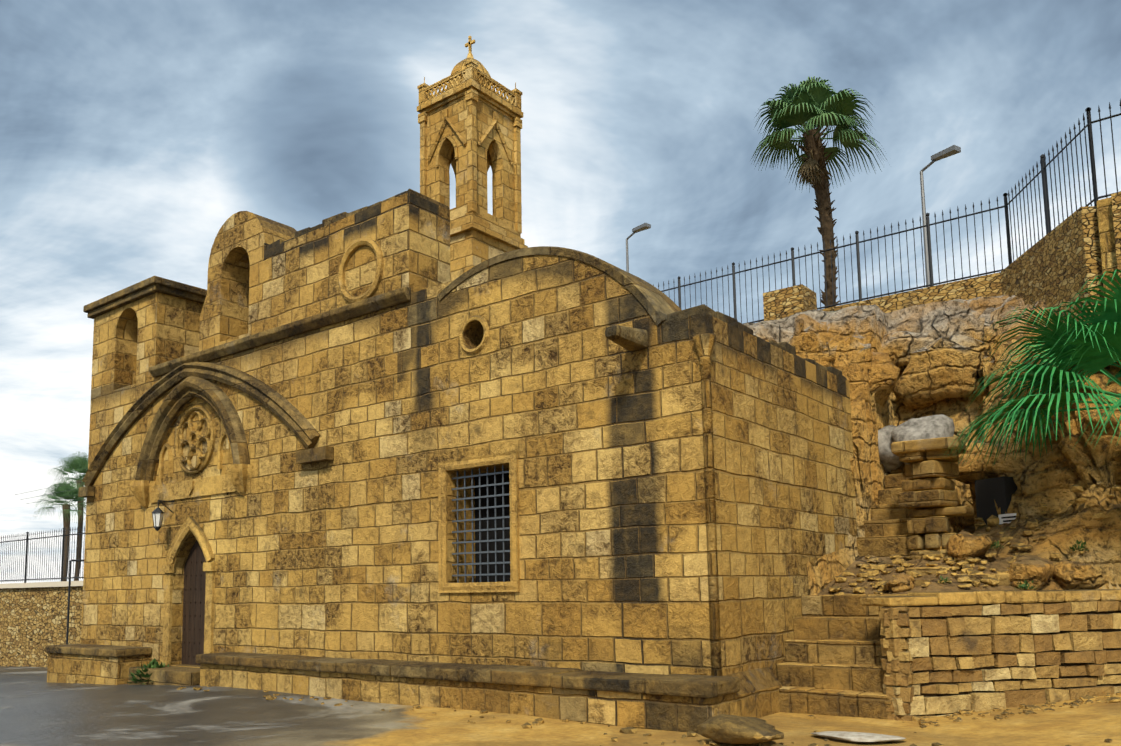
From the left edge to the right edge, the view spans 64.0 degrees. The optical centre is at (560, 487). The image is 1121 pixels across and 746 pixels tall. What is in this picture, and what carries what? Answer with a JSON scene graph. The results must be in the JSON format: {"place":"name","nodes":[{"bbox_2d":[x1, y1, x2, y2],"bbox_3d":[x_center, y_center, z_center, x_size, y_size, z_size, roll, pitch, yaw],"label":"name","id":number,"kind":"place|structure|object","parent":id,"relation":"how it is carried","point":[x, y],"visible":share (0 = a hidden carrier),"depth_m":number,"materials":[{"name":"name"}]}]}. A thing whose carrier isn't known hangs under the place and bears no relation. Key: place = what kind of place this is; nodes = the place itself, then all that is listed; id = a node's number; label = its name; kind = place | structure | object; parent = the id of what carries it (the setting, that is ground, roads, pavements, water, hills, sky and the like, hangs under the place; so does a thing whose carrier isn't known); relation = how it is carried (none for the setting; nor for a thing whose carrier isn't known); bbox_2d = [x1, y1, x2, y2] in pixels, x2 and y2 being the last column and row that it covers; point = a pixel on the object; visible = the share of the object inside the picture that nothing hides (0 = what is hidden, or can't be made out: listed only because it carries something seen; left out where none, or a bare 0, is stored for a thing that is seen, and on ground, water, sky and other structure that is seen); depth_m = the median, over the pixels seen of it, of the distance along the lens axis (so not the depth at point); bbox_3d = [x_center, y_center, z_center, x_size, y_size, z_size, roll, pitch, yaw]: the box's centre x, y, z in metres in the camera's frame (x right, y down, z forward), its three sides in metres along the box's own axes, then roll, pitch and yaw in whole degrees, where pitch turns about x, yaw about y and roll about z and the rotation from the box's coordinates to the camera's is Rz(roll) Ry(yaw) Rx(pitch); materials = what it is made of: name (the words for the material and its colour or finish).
{"place":"outdoors","nodes":[
{"label":"outdoors","id":0,"kind":"place"},
{"bbox_2d":[16,481,80,503],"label":"power lines","id":1,"kind":"object","parent":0,"point":[47,494],"visible":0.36,"depth_m":64.95,"materials":[{"name":"grey metal"}]},
{"bbox_2d":[30,479,86,580],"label":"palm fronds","id":2,"kind":"object","parent":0,"point":[65,489],"depth_m":95.58,"materials":[{"name":"green plant"}]},
{"bbox_2d":[43,452,87,580],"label":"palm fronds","id":3,"kind":"object","parent":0,"point":[79,465],"depth_m":100.36,"materials":[{"name":"green plant"}]},
{"bbox_2d":[152,500,173,530],"bbox_3d":[-7.202,0.514,16.285,0.210,0.561,0.397,-6,-8,37],"label":"wall lantern","id":4,"kind":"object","parent":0,"point":[158,510],"depth_m":16.15,"materials":[{"name":"white glass"}]},
{"bbox_2d":[199,192,449,350],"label":"block wall","id":5,"kind":"structure","parent":0,"point":[255,285],"depth_m":14.48,"materials":[{"name":"stone"}]},
{"bbox_2d":[267,189,448,248],"bbox_3d":[-3.364,-4.209,14.558,3.529,0.154,0.836,-6,-8,37],"label":"coping","id":6,"kind":"object","parent":5,"relation":"on","point":[333,219],"visible":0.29,"depth_m":14.12,"materials":[{"name":"stone"}]},
{"bbox_2d":[338,238,383,302],"bbox_3d":[-3.050,-3.293,13.637,1.001,1.001,0.080,-6,-8,37],"label":"stone ring","id":7,"kind":"object","parent":5,"relation":"attached to","point":[348,253],"visible":0.96,"depth_m":13.59,"materials":[{"name":"stone"}]},
{"bbox_2d":[146,255,752,674],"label":"church front wall","id":8,"kind":"structure","parent":0,"point":[572,405],"depth_m":11.83,"materials":[{"name":"beige stone"}]},
{"bbox_2d":[160,516,215,664],"bbox_3d":[-6.597,1.827,15.877,1.620,2.641,0.090,-6,-8,37],"label":"door surround","id":9,"kind":"object","parent":8,"relation":"attached to","point":[191,524],"visible":0.94,"depth_m":16.01,"materials":[{"name":"beige stone"}]},
{"bbox_2d":[181,540,205,664],"bbox_3d":[-6.429,1.943,16.081,1.200,2.550,0.065,-6,-8,37],"label":"door","id":10,"kind":"structure","parent":9,"relation":"in","point":[193,610],"depth_m":16.18,"materials":[{"name":"brown wood"}]},
{"bbox_2d":[130,464,252,508],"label":"stone corbels","id":11,"kind":"object","parent":8,"relation":"attached to","point":[239,475],"visible":0.92,"depth_m":15.03,"materials":[{"name":"beige stone"}]},
{"bbox_2d":[135,376,249,483],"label":"pointed arch molding","id":12,"kind":"structure","parent":8,"relation":"attached to","point":[183,393],"depth_m":16.23,"materials":[{"name":"brown stone"}]},
{"bbox_2d":[150,474,236,502],"bbox_3d":[-6.623,0.019,16.085,2.840,0.320,0.070,-6,-8,37],"label":"stone lintel band","id":13,"kind":"object","parent":8,"relation":"attached to","point":[211,485],"visible":0.84,"depth_m":16.03,"materials":[{"name":"beige stone"}]},
{"bbox_2d":[159,407,232,478],"bbox_3d":[-6.611,-0.852,16.218,2.340,1.220,0.080,-6,-8,37],"label":"rose window tracery","id":14,"kind":"object","parent":8,"relation":"attached to","point":[183,424],"visible":0.96,"depth_m":16.20,"materials":[{"name":"stone"}]},
{"bbox_2d":[78,362,333,497],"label":"arch molding","id":15,"kind":"structure","parent":8,"relation":"attached to","point":[292,418],"depth_m":15.65,"materials":[{"name":"brown stone"}]},
{"bbox_2d":[149,287,410,376],"bbox_3d":[-5.011,-2.503,15.039,7.110,0.207,0.140,-6,-8,37],"label":"stone ledge","id":16,"kind":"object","parent":8,"relation":"attached to","point":[361,308],"depth_m":14.44,"materials":[{"name":"stone"}]},
{"bbox_2d":[427,96,516,280],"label":"bell tower","id":17,"kind":"structure","parent":8,"relation":"on","point":[470,249],"depth_m":19.36,"materials":[{"name":"beige stone"}]},
{"bbox_2d":[459,315,488,354],"bbox_3d":[-1.175,-2.059,12.092,0.541,0.541,0.040,-6,-8,37],"label":"round window frame","id":18,"kind":"object","parent":8,"relation":"attached to","point":[482,344],"visible":1,"depth_m":12.05,"materials":[{"name":"stone"}]},
{"bbox_2d":[438,451,519,592],"bbox_3d":[-1.092,0.481,11.777,1.400,1.780,0.045,-6,-8,37],"label":"window frame","id":19,"kind":"object","parent":8,"relation":"attached to","point":[513,584],"depth_m":11.70,"materials":[{"name":"stone"}]},
{"bbox_2d":[452,465,509,582],"bbox_3d":[-1.017,0.490,11.874,1.140,1.520,0.031,-6,-8,37],"label":"iron window grille","id":20,"kind":"object","parent":8,"relation":"attached to","point":[480,529],"visible":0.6,"depth_m":11.90,"materials":[{"name":"grey metal"}]},
{"bbox_2d":[475,470,509,581],"bbox_3d":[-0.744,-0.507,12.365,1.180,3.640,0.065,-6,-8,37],"label":"dark window","id":21,"kind":"structure","parent":8,"relation":"attached to","point":[499,513],"depth_m":12.37,"materials":[{"name":"black"}]},
{"bbox_2d":[437,246,680,325],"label":"arched molding","id":22,"kind":"structure","parent":8,"relation":"on","point":[657,304],"depth_m":10.98,"materials":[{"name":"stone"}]},
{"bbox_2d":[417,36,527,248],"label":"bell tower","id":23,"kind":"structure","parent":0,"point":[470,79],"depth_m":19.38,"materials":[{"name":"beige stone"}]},
{"bbox_2d":[0,666,1120,745],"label":"ground","id":24,"kind":"structure","parent":0,"point":[36,709],"depth_m":9.59,"materials":[{"name":"grey asphalt"}]},
{"bbox_2d":[0,586,82,666],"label":"boundary wall","id":25,"kind":"structure","parent":24,"relation":"on","point":[33,622],"depth_m":25.42,"materials":[{"name":"beige stone"}]},
{"bbox_2d":[0,581,82,588],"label":"wall coping","id":26,"kind":"object","parent":25,"relation":"on","point":[44,584],"depth_m":25.17,"materials":[{"name":"beige concrete"}]},
{"bbox_2d":[0,526,84,582],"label":"iron fence","id":27,"kind":"object","parent":26,"relation":"on","point":[64,535],"visible":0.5,"depth_m":26.08,"materials":[{"name":"grey metal"}]},
{"bbox_2d":[66,560,83,643],"bbox_3d":[-10.342,2.962,19.163,0.352,2.840,0.044,2,-7,-27],"label":"iron rail frame","id":28,"kind":"object","parent":24,"relation":"on","point":[69,589],"visible":0.4,"depth_m":19.14,"materials":[{"name":"grey metal"}]},
{"bbox_2d":[47,653,151,684],"bbox_3d":[-8.820,3.750,17.073,2.800,1.160,0.620,-6,-8,37],"label":"bench base","id":29,"kind":"object","parent":24,"relation":"on","point":[72,668],"visible":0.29,"depth_m":16.62,"materials":[{"name":"beige stone"}]},
{"bbox_2d":[45,644,151,656],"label":"bench top slab","id":30,"kind":"structure","parent":29,"relation":"on","point":[101,650],"depth_m":16.59,"materials":[{"name":"brown stone"}]},
{"bbox_2d":[81,292,203,646],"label":"corner tower","id":31,"kind":"structure","parent":24,"relation":"on","point":[134,341],"depth_m":17.79,"materials":[{"name":"beige stone"}]},
{"bbox_2d":[83,276,206,318],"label":"cornice","id":32,"kind":"structure","parent":31,"relation":"on","point":[130,294],"depth_m":17.85,"materials":[{"name":"brown stone"}]},
{"bbox_2d":[127,658,168,683],"bbox_3d":[-7.178,3.195,15.695,0.880,0.422,0.887,-6,-8,37],"label":"small plant","id":33,"kind":"object","parent":24,"relation":"on","point":[154,663],"visible":0.35,"depth_m":15.60,"materials":[{"name":"green plant"}]},
{"bbox_2d":[128,666,199,685],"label":"doorstep stone","id":34,"kind":"object","parent":24,"relation":"on","point":[178,676],"visible":0.35,"depth_m":15.19,"materials":[{"name":"beige stone"}]},
{"bbox_2d":[200,664,737,732],"bbox_3d":[-1.989,2.861,11.913,9.270,0.750,0.560,-6,-8,37],"label":"bench base","id":35,"kind":"object","parent":24,"relation":"on","point":[661,712],"visible":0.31,"depth_m":10.66,"materials":[{"name":"beige stone"}]},
{"bbox_2d":[196,652,739,697],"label":"bench top slabs","id":36,"kind":"structure","parent":35,"relation":"on","point":[699,686],"depth_m":10.61,"materials":[{"name":"brown stone"}]},
{"bbox_2d":[177,685,1120,745],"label":"ground pebbles","id":37,"kind":"object","parent":24,"relation":"on","point":[1087,699],"visible":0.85,"depth_m":9.38,"materials":[{"name":"stone"}]},
{"bbox_2d":[696,714,783,743],"bbox_3d":[1.674,2.234,8.321,0.558,0.240,0.796,3,-8,-35],"label":"rock","id":38,"kind":"object","parent":24,"relation":"on","point":[729,729],"depth_m":8.16,"materials":[{"name":"brown stone"}]},
{"bbox_2d":[722,667,781,717],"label":"stone block","id":39,"kind":"structure","parent":24,"relation":"on","point":[758,695],"depth_m":9.96,"materials":[{"name":"stone"}]},
{"bbox_2d":[739,329,857,677],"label":"church wall","id":40,"kind":"structure","parent":24,"relation":"on","point":[800,492],"depth_m":11.37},
{"bbox_2d":[605,325,647,351],"bbox_3d":[0.736,-1.726,10.218,0.272,0.232,0.613,-6,-8,37],"label":"stone spout","id":41,"kind":"object","parent":40,"relation":"attached to","point":[631,339],"visible":1,"depth_m":10.14,"materials":[{"name":"stone"}]},
{"bbox_2d":[693,333,721,675],"bbox_3d":[1.624,0.190,9.720,0.260,3.750,0.247,-6,-8,37],"label":"corner colonnette","id":42,"kind":"object","parent":40,"relation":"attached to","point":[704,343],"visible":0.92,"depth_m":9.69,"materials":[{"name":"stone"}]},
{"bbox_2d":[667,304,846,379],"bbox_3d":[2.758,-1.810,11.874,0.492,0.160,4.439,-6,-8,37],"label":"wall coping","id":43,"kind":"object","parent":40,"relation":"on","point":[734,322],"visible":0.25,"depth_m":10.55,"materials":[{"name":"stone"}]},
{"bbox_2d":[776,594,907,718],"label":"side stairs","id":44,"kind":"structure","parent":24,"relation":"on","point":[831,665],"depth_m":10.43,"materials":[{"name":"stone"}]},
{"bbox_2d":[811,731,906,741],"bbox_3d":[2.742,2.320,8.346,0.876,0.074,0.417,-6,-8,37],"label":"flat stone slab","id":45,"kind":"object","parent":24,"relation":"on","point":[854,736],"depth_m":8.22,"materials":[{"name":"white stone"}]},
{"bbox_2d":[883,606,915,720],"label":"wall end stones","id":46,"kind":"object","parent":24,"relation":"on","point":[906,693],"visible":0.17,"depth_m":9.53,"materials":[{"name":"beige stone"}]},
{"bbox_2d":[895,601,1120,714],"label":"terrace retaining wall","id":47,"kind":"structure","parent":24,"relation":"on","point":[1062,664],"depth_m":9.93,"materials":[{"name":"brown stone"}]},
{"bbox_2d":[860,589,1120,606],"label":"wall coping","id":48,"kind":"object","parent":47,"relation":"on","point":[962,597],"visible":1,"depth_m":9.98,"materials":[{"name":"stone"}]},
{"bbox_2d":[879,601,1120,720],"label":"terrace retaining wall stones","id":49,"kind":"object","parent":47,"relation":"attached to","point":[1084,645],"visible":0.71,"depth_m":9.84,"materials":[{"name":"beige stone"}]},
{"bbox_2d":[0,0,1120,583],"label":"sky","id":50,"kind":"structure","parent":0,"point":[131,131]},
{"bbox_2d":[744,295,1120,594],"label":"rock cliff","id":51,"kind":"structure","parent":0,"point":[1065,464],"depth_m":12.86,"materials":[{"name":"beige stone"}]},
{"bbox_2d":[819,326,838,361],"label":"cliff boulder","id":52,"kind":"object","parent":51,"relation":"on","point":[828,355],"visible":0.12,"depth_m":14.47,"materials":[{"name":"brown stone"}]},
{"bbox_2d":[847,352,899,406],"bbox_3d":[4.786,-1.656,14.629,1.227,1.113,1.096,-2,-6,6],"label":"cliff boulder","id":53,"kind":"object","parent":51,"relation":"on","point":[884,371],"visible":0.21,"depth_m":14.15,"materials":[{"name":"brown stone"}]},
{"bbox_2d":[878,425,903,471],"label":"grey boulder","id":54,"kind":"object","parent":51,"relation":"on","point":[889,460],"visible":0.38,"depth_m":14.23,"materials":[{"name":"grey stone"}]},
{"bbox_2d":[883,573,914,592],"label":"rock","id":55,"kind":"object","parent":51,"relation":"on","point":[901,582],"visible":0.88,"depth_m":10.98,"materials":[{"name":"beige stone"}]},
{"bbox_2d":[856,463,954,556],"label":"side stairs","id":56,"kind":"structure","parent":51,"relation":"on","point":[886,533],"depth_m":13.26,"materials":[{"name":"stone"}]},
{"bbox_2d":[891,414,954,464],"bbox_3d":[5.642,-0.681,14.010,0.989,0.826,0.855,-6,-8,37],"label":"grey boulder","id":57,"kind":"object","parent":56,"relation":"on","point":[934,426],"visible":0.56,"depth_m":13.72,"materials":[{"name":"grey stone"}]},
{"bbox_2d":[881,331,936,373],"bbox_3d":[5.677,-2.247,15.259,1.446,0.697,1.093,-6,-8,37],"label":"cliff boulder","id":58,"kind":"object","parent":51,"relation":"on","point":[899,347],"visible":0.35,"depth_m":14.78,"materials":[{"name":"beige stone"}]},
{"bbox_2d":[924,539,946,550],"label":"terrace boulder","id":59,"kind":"object","parent":51,"relation":"on","point":[940,548],"visible":0.08,"depth_m":12.28,"materials":[{"name":"beige stone"}]},
{"bbox_2d":[892,334,989,409],"bbox_3d":[6.350,-1.879,14.716,1.635,1.137,1.212,-6,-8,37],"label":"cliff boulder","id":60,"kind":"object","parent":51,"relation":"on","point":[938,370],"visible":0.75,"depth_m":14.31,"materials":[{"name":"brown stone"}]},
{"bbox_2d":[763,192,1120,326],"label":"rubble wall","id":61,"kind":"structure","parent":51,"relation":"on","point":[1059,264],"depth_m":13.42,"materials":[{"name":"beige stone"}]},
{"bbox_2d":[653,99,1120,323],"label":"iron fence","id":62,"kind":"object","parent":61,"relation":"on","point":[1043,171],"visible":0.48,"depth_m":15.26,"materials":[{"name":"grey metal"}]},
{"bbox_2d":[1096,197,1118,300],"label":"stone pillar","id":63,"kind":"structure","parent":61,"relation":"attached to","point":[1106,235],"depth_m":11.96,"materials":[{"name":"stone"}]},
{"bbox_2d":[936,576,950,583],"bbox_3d":[4.621,1.111,10.816,0.203,0.105,0.170,-1,-6,4],"label":"terrace weed","id":64,"kind":"object","parent":51,"relation":"on","point":[940,580],"visible":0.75,"depth_m":10.78,"materials":[{"name":"green plant"}]},
{"bbox_2d":[888,436,1010,591],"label":"rubble pier stones","id":65,"kind":"object","parent":51,"relation":"on","point":[928,495],"visible":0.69,"depth_m":12.41,"materials":[{"name":"beige stone"}]},
{"bbox_2d":[946,530,991,560],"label":"rock","id":66,"kind":"object","parent":51,"relation":"on","point":[963,545],"visible":0.9,"depth_m":11.66,"materials":[{"name":"brown stone"}]},
{"bbox_2d":[828,481,1120,594],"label":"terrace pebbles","id":67,"kind":"object","parent":51,"relation":"on","point":[966,565],"visible":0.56,"depth_m":11.61,"materials":[{"name":"stone"}]},
{"bbox_2d":[955,440,1001,483],"bbox_3d":[6.077,-0.341,13.277,0.777,0.702,0.859,-1,-6,-1],"label":"cliff boulder","id":68,"kind":"object","parent":51,"relation":"on","point":[973,471],"visible":0.4,"depth_m":12.99,"materials":[{"name":"brown stone"}]},
{"bbox_2d":[974,476,1017,524],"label":"cave opening","id":69,"kind":"structure","parent":51,"relation":"on","point":[1000,491],"depth_m":12.78,"materials":[{"name":"black stone"}]},
{"bbox_2d":[990,540,1003,548],"bbox_3d":[5.711,0.745,11.844,0.240,0.160,0.290,-3,-7,15],"label":"terrace weed","id":70,"kind":"object","parent":51,"relation":"on","point":[995,545],"visible":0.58,"depth_m":11.80,"materials":[{"name":"green plant"}]},
{"bbox_2d":[998,513,1015,523],"bbox_3d":[6.222,0.472,12.420,0.340,0.220,0.016,-13,-14,62],"label":"no entry sign","id":71,"kind":"object","parent":51,"relation":"on","point":[1004,515],"visible":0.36,"depth_m":12.48,"materials":[{"name":"white metal"}]},
{"bbox_2d":[999,305,1019,334],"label":"cliff boulder","id":72,"kind":"object","parent":51,"relation":"on","point":[1006,310],"visible":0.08,"depth_m":14.12,"materials":[{"name":"brown stone"}]},
{"bbox_2d":[991,403,1036,450],"bbox_3d":[7.055,-1.112,13.107,1.060,1.536,1.240,2,-7,-26],"label":"cliff boulder","id":73,"kind":"object","parent":51,"relation":"on","point":[1012,437],"visible":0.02,"depth_m":13.08,"materials":[{"name":"brown stone"}]},
{"bbox_2d":[1015,580,1036,589],"bbox_3d":[5.481,1.147,10.591,0.261,0.133,0.254,0,-6,-6],"label":"terrace weed","id":74,"kind":"object","parent":51,"relation":"on","point":[1024,585],"visible":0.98,"depth_m":10.57,"materials":[{"name":"green plant"}]},
{"bbox_2d":[942,269,1120,465],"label":"palm tree","id":75,"kind":"object","parent":51,"relation":"on","point":[1094,347],"visible":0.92,"depth_m":11.11,"materials":[{"name":"green plant"}]},
{"bbox_2d":[1009,554,1054,589],"bbox_3d":[5.723,1.054,10.886,0.533,0.492,0.476,4,-8,-39],"label":"rock","id":76,"kind":"object","parent":51,"relation":"on","point":[1037,570],"visible":0.88,"depth_m":10.72,"materials":[{"name":"brown stone"}]},
{"bbox_2d":[1065,539,1087,550],"bbox_3d":[6.417,0.720,11.138,0.292,0.150,0.319,1,-7,-17],"label":"terrace weed","id":77,"kind":"object","parent":51,"relation":"on","point":[1079,547],"visible":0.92,"depth_m":11.07,"materials":[{"name":"green plant"}]},
{"bbox_2d":[1053,561,1104,589],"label":"rock","id":78,"kind":"object","parent":51,"relation":"on","point":[1072,575],"visible":0.94,"depth_m":10.72,"materials":[{"name":"beige stone"}]},
{"bbox_2d":[1083,409,1120,429],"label":"rock","id":79,"kind":"object","parent":51,"relation":"on","point":[1086,419],"visible":0.62,"depth_m":11.73,"materials":[{"name":"beige stone"}]},
{"bbox_2d":[1001,516,1015,521],"bbox_3d":[6.213,0.462,12.416,0.240,0.124,0.008,-13,-14,62],"label":"no entry sign text","id":80,"kind":"object","parent":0,"point":[1008,517],"visible":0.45,"depth_m":12.43},
{"bbox_2d":[1098,581,1120,588],"bbox_3d":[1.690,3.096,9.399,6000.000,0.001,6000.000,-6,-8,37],"label":"ground","id":81,"kind":"structure","parent":0,"point":[1110,587],"depth_m":201.37,"materials":[{"name":"beige sand"}]},
{"label":"upper plaza ground","id":82,"kind":"structure","parent":0,"visible":0},
{"bbox_2d":[626,223,650,272],"bbox_3d":[1.952,-4.084,22.327,0.200,4.913,0.819,5,-8,-41],"label":"street lamp","id":83,"kind":"object","parent":82,"relation":"on","point":[643,226],"visible":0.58,"depth_m":22.61,"materials":[{"name":"grey metal"}]},
{"bbox_2d":[750,76,888,308],"bbox_3d":[5.047,-5.103,17.358,2.700,5.608,2.823,-6,-8,37],"label":"palm","id":84,"kind":"object","parent":82,"relation":"on","point":[811,103],"depth_m":17.44,"materials":[{"name":"green plant"}]},
{"bbox_2d":[797,150,832,186],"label":"dry palm fronds","id":85,"kind":"object","parent":84,"relation":"attached to","point":[809,170],"visible":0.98,"depth_m":17.31,"materials":[{"name":"brown plant"}]},
{"bbox_2d":[920,145,960,286],"bbox_3d":[6.944,-4.251,16.267,0.200,3.732,0.816,3,-8,-33],"label":"street lamp","id":86,"kind":"object","parent":82,"relation":"on","point":[949,151],"visible":0.67,"depth_m":16.53,"materials":[{"name":"grey metal"}]}
]}

